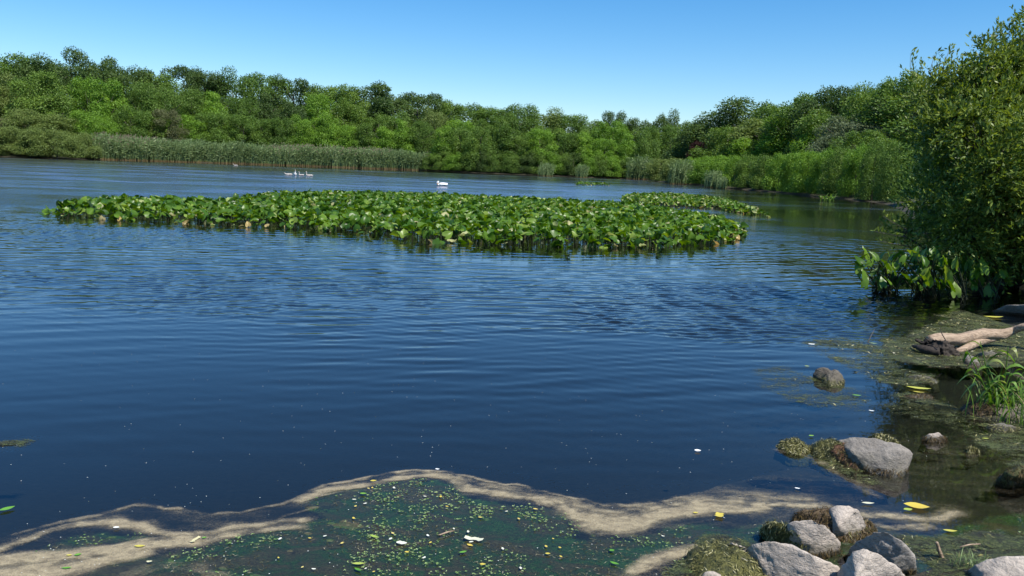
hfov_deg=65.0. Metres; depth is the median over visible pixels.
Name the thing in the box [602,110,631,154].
tree
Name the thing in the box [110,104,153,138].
tree
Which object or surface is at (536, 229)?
lily leaf
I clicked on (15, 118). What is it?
tree
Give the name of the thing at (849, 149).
bush
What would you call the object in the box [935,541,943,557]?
twig
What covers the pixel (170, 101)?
tree
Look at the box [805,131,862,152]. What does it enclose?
tree
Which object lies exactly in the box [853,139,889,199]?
bush
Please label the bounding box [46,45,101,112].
tree
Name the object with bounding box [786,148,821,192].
bush
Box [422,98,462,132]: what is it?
tree
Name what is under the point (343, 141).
tree
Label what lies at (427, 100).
tree
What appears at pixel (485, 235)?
lily leaf
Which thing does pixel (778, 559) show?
rock
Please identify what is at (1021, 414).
grass clump
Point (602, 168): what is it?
bush
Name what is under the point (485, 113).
tree
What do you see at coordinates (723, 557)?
rock
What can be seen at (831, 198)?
shore plant
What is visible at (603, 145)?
tree
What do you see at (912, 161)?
bush
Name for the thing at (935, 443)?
rock
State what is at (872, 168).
bush
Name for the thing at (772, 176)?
bush
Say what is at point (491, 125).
tree
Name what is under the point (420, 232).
lily leaf
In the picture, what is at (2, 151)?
bush
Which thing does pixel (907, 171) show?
bush
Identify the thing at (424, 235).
lily leaf
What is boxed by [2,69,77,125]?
tree
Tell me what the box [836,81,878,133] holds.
tree
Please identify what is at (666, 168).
bush
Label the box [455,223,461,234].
lily leaf
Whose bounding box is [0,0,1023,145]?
sky
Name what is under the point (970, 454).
rock
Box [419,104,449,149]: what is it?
tree
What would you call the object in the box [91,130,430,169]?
reed bed
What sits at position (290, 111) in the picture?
tree
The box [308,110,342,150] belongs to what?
tree
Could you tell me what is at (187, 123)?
tree
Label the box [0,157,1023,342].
water
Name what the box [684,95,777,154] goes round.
tree
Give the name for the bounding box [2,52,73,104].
tree
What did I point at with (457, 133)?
bush
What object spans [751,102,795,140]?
tree
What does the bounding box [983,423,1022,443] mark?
rock
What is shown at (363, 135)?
tree
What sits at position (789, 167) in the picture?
bush
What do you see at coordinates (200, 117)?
bush
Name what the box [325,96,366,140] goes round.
tree
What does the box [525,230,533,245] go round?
lily leaf
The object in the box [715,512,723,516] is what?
floating leaf
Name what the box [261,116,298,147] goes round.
tree
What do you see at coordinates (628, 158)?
bush
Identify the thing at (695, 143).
tree
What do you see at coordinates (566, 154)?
bush
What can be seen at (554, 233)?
lily leaf
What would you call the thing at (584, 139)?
tree
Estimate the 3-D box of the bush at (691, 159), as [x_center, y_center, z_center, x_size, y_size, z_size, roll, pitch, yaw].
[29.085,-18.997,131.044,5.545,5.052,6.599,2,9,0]
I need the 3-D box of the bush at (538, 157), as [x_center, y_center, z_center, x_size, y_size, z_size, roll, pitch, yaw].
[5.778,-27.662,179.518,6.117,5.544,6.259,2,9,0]
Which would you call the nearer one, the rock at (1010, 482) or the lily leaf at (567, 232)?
the rock at (1010, 482)
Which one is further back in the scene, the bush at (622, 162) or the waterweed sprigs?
the bush at (622, 162)
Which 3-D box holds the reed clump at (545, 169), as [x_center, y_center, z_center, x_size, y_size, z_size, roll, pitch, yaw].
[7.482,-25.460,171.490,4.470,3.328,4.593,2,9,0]
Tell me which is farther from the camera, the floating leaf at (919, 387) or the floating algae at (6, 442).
the floating leaf at (919, 387)
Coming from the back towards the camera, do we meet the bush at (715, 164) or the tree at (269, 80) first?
the tree at (269, 80)
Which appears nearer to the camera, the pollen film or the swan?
the pollen film
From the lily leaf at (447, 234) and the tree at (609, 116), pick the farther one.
the tree at (609, 116)
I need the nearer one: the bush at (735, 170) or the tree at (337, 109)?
the bush at (735, 170)
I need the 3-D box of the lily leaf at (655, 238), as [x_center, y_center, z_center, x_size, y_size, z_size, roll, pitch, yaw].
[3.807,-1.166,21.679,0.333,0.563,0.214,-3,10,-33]
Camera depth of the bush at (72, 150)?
137.50 m
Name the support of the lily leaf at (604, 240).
on the water
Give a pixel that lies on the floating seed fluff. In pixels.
(348, 509)
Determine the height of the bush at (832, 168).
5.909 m
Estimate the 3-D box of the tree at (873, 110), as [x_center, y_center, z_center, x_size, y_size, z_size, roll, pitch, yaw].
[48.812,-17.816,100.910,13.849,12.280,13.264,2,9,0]
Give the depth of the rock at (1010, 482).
5.37 m
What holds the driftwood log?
on the floating algae at (997, 540)
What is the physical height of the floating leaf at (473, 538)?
0.008 m
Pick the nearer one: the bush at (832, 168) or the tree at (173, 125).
the bush at (832, 168)
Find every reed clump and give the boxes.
[537,162,555,175]
[575,163,589,177]
[624,154,651,179]
[666,158,697,184]
[701,168,727,187]
[713,176,728,188]
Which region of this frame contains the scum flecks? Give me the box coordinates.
[0,470,951,575]
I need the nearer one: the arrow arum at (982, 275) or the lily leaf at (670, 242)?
the arrow arum at (982, 275)
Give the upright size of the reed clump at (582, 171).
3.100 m
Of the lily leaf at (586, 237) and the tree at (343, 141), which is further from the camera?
the tree at (343, 141)
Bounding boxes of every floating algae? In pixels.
[0,439,34,449]
[661,310,1023,575]
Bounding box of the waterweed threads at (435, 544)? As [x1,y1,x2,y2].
[53,483,1022,575]
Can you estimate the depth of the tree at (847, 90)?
116.66 m
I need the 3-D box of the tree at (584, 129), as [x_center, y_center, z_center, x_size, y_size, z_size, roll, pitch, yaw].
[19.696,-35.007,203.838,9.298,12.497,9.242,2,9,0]
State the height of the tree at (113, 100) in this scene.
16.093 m
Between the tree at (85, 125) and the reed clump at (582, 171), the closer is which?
the tree at (85, 125)
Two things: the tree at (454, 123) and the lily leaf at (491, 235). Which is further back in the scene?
the tree at (454, 123)
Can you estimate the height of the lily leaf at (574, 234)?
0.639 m
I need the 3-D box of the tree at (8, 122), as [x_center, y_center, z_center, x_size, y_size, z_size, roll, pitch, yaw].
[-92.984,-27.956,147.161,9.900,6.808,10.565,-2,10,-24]
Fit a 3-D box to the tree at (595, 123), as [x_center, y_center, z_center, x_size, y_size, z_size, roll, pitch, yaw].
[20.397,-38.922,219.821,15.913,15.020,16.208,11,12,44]
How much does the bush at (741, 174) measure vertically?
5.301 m
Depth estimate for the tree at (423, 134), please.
193.89 m
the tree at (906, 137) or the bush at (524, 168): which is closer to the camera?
the tree at (906, 137)
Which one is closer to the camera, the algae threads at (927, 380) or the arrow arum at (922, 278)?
the algae threads at (927, 380)
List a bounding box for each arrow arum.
[854,246,920,298]
[891,245,945,299]
[934,255,975,305]
[968,256,1011,304]
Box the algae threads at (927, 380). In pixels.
[682,311,1023,575]
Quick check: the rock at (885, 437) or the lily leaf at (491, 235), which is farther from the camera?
the lily leaf at (491, 235)
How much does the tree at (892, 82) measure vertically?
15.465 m
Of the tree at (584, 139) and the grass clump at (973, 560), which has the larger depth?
the tree at (584, 139)
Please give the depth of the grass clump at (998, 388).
7.00 m
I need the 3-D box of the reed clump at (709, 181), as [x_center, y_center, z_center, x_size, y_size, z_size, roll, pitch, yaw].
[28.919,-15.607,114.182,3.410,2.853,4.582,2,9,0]
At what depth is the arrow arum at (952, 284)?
14.04 m
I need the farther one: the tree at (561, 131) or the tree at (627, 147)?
the tree at (561, 131)
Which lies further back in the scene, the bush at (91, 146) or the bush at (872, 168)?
the bush at (91, 146)
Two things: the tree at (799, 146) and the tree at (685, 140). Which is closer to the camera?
the tree at (799, 146)
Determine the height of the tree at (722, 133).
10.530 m
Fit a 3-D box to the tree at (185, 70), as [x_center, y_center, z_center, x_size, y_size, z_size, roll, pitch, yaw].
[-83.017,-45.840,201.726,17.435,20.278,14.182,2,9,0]
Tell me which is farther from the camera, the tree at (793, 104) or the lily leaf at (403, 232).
the tree at (793, 104)
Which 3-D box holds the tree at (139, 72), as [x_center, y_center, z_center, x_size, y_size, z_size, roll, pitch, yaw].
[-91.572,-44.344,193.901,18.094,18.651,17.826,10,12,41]
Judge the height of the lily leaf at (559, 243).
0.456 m
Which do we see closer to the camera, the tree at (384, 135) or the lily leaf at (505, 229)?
the lily leaf at (505, 229)
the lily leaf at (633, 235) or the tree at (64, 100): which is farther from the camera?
the tree at (64, 100)
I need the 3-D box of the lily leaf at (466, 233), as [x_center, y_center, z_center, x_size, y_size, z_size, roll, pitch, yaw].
[-1.216,-1.199,20.686,0.338,0.532,0.260,2,9,0]
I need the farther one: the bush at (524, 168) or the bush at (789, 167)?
the bush at (524, 168)
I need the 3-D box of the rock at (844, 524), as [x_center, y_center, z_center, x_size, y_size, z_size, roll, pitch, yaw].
[1.843,1.366,4.582,0.521,0.317,0.284,2,9,0]
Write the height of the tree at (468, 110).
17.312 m
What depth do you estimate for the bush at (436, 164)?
182.28 m
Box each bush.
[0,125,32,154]
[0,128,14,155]
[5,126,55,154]
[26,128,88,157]
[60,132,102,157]
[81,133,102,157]
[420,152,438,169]
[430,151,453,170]
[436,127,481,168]
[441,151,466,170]
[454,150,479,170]
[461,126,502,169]
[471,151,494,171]
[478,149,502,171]
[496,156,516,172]
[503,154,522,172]
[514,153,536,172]
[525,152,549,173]
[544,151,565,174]
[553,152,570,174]
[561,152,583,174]
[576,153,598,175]
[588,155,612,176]
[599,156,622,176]
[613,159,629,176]
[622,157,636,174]
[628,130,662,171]
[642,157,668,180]
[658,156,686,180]
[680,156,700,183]
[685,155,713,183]
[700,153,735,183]
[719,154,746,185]
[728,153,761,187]
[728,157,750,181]
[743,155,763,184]
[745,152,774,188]
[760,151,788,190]
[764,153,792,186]
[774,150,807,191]
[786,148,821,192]
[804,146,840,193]
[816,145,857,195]
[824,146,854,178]
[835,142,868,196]
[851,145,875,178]
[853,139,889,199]
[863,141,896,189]
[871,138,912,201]
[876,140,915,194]
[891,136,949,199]
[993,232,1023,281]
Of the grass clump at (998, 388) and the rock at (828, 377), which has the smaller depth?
the grass clump at (998, 388)
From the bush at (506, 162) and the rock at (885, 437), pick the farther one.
the bush at (506, 162)
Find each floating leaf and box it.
[0,506,13,509]
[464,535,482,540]
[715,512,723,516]
[904,502,928,507]
[908,386,931,388]
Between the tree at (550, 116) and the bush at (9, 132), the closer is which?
the bush at (9, 132)
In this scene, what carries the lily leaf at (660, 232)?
on the water
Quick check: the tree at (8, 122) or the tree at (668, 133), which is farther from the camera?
the tree at (668, 133)
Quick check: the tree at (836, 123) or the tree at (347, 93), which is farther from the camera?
the tree at (347, 93)
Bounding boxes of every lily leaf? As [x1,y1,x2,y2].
[384,221,390,244]
[389,230,399,247]
[398,229,407,249]
[407,218,415,245]
[407,225,415,248]
[416,230,424,252]
[417,222,428,227]
[423,231,428,242]
[432,238,439,246]
[442,231,452,249]
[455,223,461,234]
[458,231,470,247]
[466,225,473,239]
[482,228,487,253]
[486,232,495,244]
[500,226,508,241]
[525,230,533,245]
[531,226,537,253]
[539,229,546,244]
[544,231,552,244]
[549,224,557,231]
[550,230,557,240]
[554,227,564,251]
[554,240,563,253]
[563,229,571,245]
[572,231,576,250]
[583,232,588,247]
[588,238,596,255]
[588,238,598,255]
[602,235,609,250]
[630,232,636,238]
[634,238,639,258]
[644,229,652,238]
[652,235,659,251]
[657,229,666,236]
[664,238,672,256]
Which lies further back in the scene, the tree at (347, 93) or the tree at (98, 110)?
the tree at (347, 93)
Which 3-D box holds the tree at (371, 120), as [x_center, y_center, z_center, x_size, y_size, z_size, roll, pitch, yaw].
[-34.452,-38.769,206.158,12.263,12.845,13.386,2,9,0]
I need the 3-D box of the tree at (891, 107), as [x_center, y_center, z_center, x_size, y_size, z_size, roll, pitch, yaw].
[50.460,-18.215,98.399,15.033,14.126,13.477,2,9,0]
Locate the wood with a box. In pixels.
[8,62,823,154]
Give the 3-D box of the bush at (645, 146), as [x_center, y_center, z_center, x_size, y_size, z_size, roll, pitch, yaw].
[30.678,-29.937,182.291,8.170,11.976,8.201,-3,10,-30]
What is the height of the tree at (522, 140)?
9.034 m
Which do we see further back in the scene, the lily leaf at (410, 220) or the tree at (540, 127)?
the tree at (540, 127)
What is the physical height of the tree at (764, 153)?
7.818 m
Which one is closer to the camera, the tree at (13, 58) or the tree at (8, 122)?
the tree at (8, 122)
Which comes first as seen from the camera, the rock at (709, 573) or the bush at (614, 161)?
the rock at (709, 573)
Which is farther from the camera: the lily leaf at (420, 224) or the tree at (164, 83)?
the tree at (164, 83)
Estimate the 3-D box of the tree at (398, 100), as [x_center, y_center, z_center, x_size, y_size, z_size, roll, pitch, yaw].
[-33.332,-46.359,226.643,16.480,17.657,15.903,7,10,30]
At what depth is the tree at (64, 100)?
153.17 m
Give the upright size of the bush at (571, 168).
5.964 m
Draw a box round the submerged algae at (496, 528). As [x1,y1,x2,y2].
[25,480,1023,575]
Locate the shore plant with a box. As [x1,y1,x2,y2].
[815,193,836,200]
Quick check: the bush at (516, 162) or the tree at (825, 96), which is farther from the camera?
the bush at (516, 162)
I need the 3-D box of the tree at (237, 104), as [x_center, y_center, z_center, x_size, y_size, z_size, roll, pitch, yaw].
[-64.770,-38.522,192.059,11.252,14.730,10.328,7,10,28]
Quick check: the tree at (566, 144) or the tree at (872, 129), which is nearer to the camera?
the tree at (872, 129)
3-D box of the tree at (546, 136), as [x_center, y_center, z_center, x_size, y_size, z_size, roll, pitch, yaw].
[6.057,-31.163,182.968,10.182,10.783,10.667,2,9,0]
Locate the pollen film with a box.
[0,470,956,575]
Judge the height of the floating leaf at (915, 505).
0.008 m
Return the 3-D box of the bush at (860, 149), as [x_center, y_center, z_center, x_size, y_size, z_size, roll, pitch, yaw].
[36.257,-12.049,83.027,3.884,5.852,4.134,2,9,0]
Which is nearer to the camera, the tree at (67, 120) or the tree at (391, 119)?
the tree at (67, 120)
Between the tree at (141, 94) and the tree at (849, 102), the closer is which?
the tree at (849, 102)
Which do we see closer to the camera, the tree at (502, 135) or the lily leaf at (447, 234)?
the lily leaf at (447, 234)
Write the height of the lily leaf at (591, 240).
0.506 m
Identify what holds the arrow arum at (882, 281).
in the water
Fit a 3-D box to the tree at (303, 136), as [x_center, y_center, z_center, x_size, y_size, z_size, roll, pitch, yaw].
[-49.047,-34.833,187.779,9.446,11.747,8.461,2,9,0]
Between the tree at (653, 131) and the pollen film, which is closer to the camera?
the pollen film
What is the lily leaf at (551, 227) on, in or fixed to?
on the water
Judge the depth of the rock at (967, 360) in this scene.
8.90 m
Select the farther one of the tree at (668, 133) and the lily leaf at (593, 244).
the tree at (668, 133)
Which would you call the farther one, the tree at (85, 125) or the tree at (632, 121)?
the tree at (632, 121)
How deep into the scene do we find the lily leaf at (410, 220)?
21.42 m
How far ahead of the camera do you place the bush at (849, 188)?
78.73 m
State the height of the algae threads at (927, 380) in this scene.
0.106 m
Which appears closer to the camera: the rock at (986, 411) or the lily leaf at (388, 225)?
the rock at (986, 411)
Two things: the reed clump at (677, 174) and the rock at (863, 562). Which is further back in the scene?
the reed clump at (677, 174)
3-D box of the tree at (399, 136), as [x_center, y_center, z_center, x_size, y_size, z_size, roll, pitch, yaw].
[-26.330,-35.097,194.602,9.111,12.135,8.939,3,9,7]
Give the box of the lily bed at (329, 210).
[34,181,770,253]
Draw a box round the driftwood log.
[912,323,1023,366]
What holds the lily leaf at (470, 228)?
on the water
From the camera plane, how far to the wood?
227.37 m
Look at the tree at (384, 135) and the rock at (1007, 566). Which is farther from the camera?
the tree at (384, 135)
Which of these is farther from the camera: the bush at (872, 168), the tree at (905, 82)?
the tree at (905, 82)
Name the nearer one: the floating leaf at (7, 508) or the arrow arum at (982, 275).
the floating leaf at (7, 508)
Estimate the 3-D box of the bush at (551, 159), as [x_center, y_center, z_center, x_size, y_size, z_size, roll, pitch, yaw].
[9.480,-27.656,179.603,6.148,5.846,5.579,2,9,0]
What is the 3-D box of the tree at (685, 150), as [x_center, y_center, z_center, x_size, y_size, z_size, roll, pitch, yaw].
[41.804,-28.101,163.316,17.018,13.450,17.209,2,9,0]
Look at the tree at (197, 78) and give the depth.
196.83 m
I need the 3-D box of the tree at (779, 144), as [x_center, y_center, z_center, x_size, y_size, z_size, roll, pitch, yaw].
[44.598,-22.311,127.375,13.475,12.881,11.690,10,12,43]
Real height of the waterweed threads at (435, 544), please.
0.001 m
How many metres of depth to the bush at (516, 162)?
178.46 m
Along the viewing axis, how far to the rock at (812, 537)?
4.27 m
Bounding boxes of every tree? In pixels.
[0,51,39,108]
[0,71,25,117]
[0,84,11,118]
[0,108,54,142]
[0,118,26,143]
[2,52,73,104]
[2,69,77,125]
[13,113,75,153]
[24,71,89,133]
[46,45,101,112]
[46,117,85,145]
[66,74,117,136]
[68,109,111,136]
[75,78,132,133]
[76,55,134,120]
[86,115,122,136]
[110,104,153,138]
[112,64,163,111]
[120,81,161,130]
[125,70,190,126]
[126,110,174,140]
[146,85,188,132]
[148,107,190,143]
[153,64,211,118]
[161,114,210,140]
[171,86,217,128]
[181,65,230,119]
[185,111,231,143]
[194,89,230,133]
[198,110,237,144]
[213,65,259,121]
[222,113,262,145]
[224,95,259,141]
[239,118,279,146]
[241,72,298,129]
[249,91,279,142]
[257,78,323,120]
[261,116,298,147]
[272,100,307,142]
[285,113,320,149]
[294,92,341,144]
[295,84,341,117]
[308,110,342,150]
[324,124,365,149]
[325,83,371,128]
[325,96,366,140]
[345,80,397,132]
[351,122,376,149]
[356,112,394,143]
[364,92,421,137]
[370,126,397,150]
[375,110,412,151]
[387,118,416,153]
[395,91,449,134]
[405,119,437,163]
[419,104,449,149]
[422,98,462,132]
[428,125,456,168]
[445,119,478,160]
[447,102,482,143]
[465,105,520,135]
[472,115,499,154]
[484,123,517,165]
[491,111,522,153]
[493,102,546,146]
[507,134,543,169]
[518,128,559,166]
[521,124,557,149]
[522,106,567,143]
[543,133,587,169]
[547,113,588,133]
[548,128,571,154]
[568,118,605,132]
[568,131,594,166]
[575,125,605,147]
[588,138,619,169]
[589,119,636,172]
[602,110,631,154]
[612,132,639,165]
[617,117,658,145]
[631,125,662,157]
[648,108,679,157]
[648,123,684,159]
[660,122,716,162]
[671,117,742,158]
[673,120,695,132]
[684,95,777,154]
[685,140,706,161]
[688,124,757,158]
[719,116,771,157]
[724,135,769,160]
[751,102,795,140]
[752,110,812,158]
[754,142,785,159]
[759,91,835,157]
[781,105,846,154]
[787,85,846,152]
[789,124,824,153]
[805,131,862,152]
[808,112,879,152]
[824,82,879,135]
[828,128,899,155]
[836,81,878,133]
[841,76,916,136]
[847,98,933,182]
[852,82,946,190]
[858,121,915,184]
[868,67,927,136]
[870,4,1023,297]
[891,99,929,185]
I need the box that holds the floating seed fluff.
[10,339,910,575]
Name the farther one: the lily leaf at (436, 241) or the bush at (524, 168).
the bush at (524, 168)
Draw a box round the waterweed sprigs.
[48,478,1019,575]
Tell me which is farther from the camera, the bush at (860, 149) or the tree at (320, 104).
the tree at (320, 104)
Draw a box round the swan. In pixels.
[437,181,447,185]
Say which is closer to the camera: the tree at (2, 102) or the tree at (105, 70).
the tree at (2, 102)
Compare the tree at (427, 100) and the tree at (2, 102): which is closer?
the tree at (2, 102)
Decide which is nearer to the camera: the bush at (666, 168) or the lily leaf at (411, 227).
the lily leaf at (411, 227)
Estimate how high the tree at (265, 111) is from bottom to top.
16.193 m
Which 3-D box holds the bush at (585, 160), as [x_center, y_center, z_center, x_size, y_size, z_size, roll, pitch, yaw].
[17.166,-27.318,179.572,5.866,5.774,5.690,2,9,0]
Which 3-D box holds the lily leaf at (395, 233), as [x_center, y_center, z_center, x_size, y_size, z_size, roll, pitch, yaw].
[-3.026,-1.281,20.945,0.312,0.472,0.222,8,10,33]
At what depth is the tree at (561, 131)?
199.15 m
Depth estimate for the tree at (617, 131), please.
196.64 m
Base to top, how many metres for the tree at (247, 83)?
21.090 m
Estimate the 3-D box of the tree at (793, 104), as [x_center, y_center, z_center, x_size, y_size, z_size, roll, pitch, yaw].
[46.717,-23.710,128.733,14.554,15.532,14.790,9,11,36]
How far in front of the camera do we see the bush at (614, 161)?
178.52 m
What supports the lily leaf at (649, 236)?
on the water
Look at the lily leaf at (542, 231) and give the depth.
20.70 m
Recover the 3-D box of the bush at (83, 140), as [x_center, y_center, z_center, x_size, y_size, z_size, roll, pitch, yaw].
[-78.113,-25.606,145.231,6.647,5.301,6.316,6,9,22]
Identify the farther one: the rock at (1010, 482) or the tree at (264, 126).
the tree at (264, 126)
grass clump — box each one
[942,546,991,567]
[957,341,1023,420]
[992,386,1023,428]
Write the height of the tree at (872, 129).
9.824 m
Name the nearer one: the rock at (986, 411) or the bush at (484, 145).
the rock at (986, 411)
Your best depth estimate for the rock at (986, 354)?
9.34 m
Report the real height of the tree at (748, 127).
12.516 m
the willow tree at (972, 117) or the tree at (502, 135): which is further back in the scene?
the tree at (502, 135)
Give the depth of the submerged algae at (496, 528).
4.28 m
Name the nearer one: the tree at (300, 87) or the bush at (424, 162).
the bush at (424, 162)
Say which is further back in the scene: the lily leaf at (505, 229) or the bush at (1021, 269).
the lily leaf at (505, 229)
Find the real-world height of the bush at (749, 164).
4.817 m
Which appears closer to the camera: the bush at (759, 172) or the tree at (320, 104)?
the bush at (759, 172)
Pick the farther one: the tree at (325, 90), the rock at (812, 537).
the tree at (325, 90)
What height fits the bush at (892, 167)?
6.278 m
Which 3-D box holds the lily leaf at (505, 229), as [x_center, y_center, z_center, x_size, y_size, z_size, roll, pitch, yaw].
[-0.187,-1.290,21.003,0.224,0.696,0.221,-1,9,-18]
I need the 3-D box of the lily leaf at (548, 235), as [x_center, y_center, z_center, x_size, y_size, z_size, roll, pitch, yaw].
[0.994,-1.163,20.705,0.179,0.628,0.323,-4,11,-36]
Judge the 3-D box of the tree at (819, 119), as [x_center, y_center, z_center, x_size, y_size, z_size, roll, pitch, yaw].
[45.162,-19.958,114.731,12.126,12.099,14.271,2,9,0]
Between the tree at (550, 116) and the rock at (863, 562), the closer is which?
the rock at (863, 562)
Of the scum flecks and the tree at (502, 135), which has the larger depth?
the tree at (502, 135)
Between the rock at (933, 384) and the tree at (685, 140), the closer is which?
the rock at (933, 384)
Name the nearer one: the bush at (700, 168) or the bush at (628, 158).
the bush at (700, 168)
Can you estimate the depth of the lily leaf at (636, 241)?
20.70 m
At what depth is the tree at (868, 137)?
93.56 m
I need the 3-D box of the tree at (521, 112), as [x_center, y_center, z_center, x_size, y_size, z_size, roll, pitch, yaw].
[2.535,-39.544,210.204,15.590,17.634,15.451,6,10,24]
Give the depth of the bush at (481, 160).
178.73 m
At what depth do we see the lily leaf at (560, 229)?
21.01 m
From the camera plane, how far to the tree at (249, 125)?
179.63 m
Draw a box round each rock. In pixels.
[683,537,767,575]
[702,571,720,575]
[746,541,839,575]
[758,518,842,559]
[773,437,810,467]
[789,505,876,543]
[808,437,912,493]
[811,367,844,396]
[837,549,904,575]
[841,532,919,574]
[868,432,902,444]
[898,391,934,409]
[903,374,939,393]
[918,432,948,454]
[954,399,1023,430]
[960,355,982,376]
[961,446,980,465]
[964,556,1023,575]
[974,351,1003,366]
[983,304,1023,320]
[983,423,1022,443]
[988,463,1023,496]
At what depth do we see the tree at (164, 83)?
193.18 m
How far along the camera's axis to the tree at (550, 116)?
212.13 m
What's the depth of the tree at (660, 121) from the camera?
211.52 m
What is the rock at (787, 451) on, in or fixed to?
in the water
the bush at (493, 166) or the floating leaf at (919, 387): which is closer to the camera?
the floating leaf at (919, 387)
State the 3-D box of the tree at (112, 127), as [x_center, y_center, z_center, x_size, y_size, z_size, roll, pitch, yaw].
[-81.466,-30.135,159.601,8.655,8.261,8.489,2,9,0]

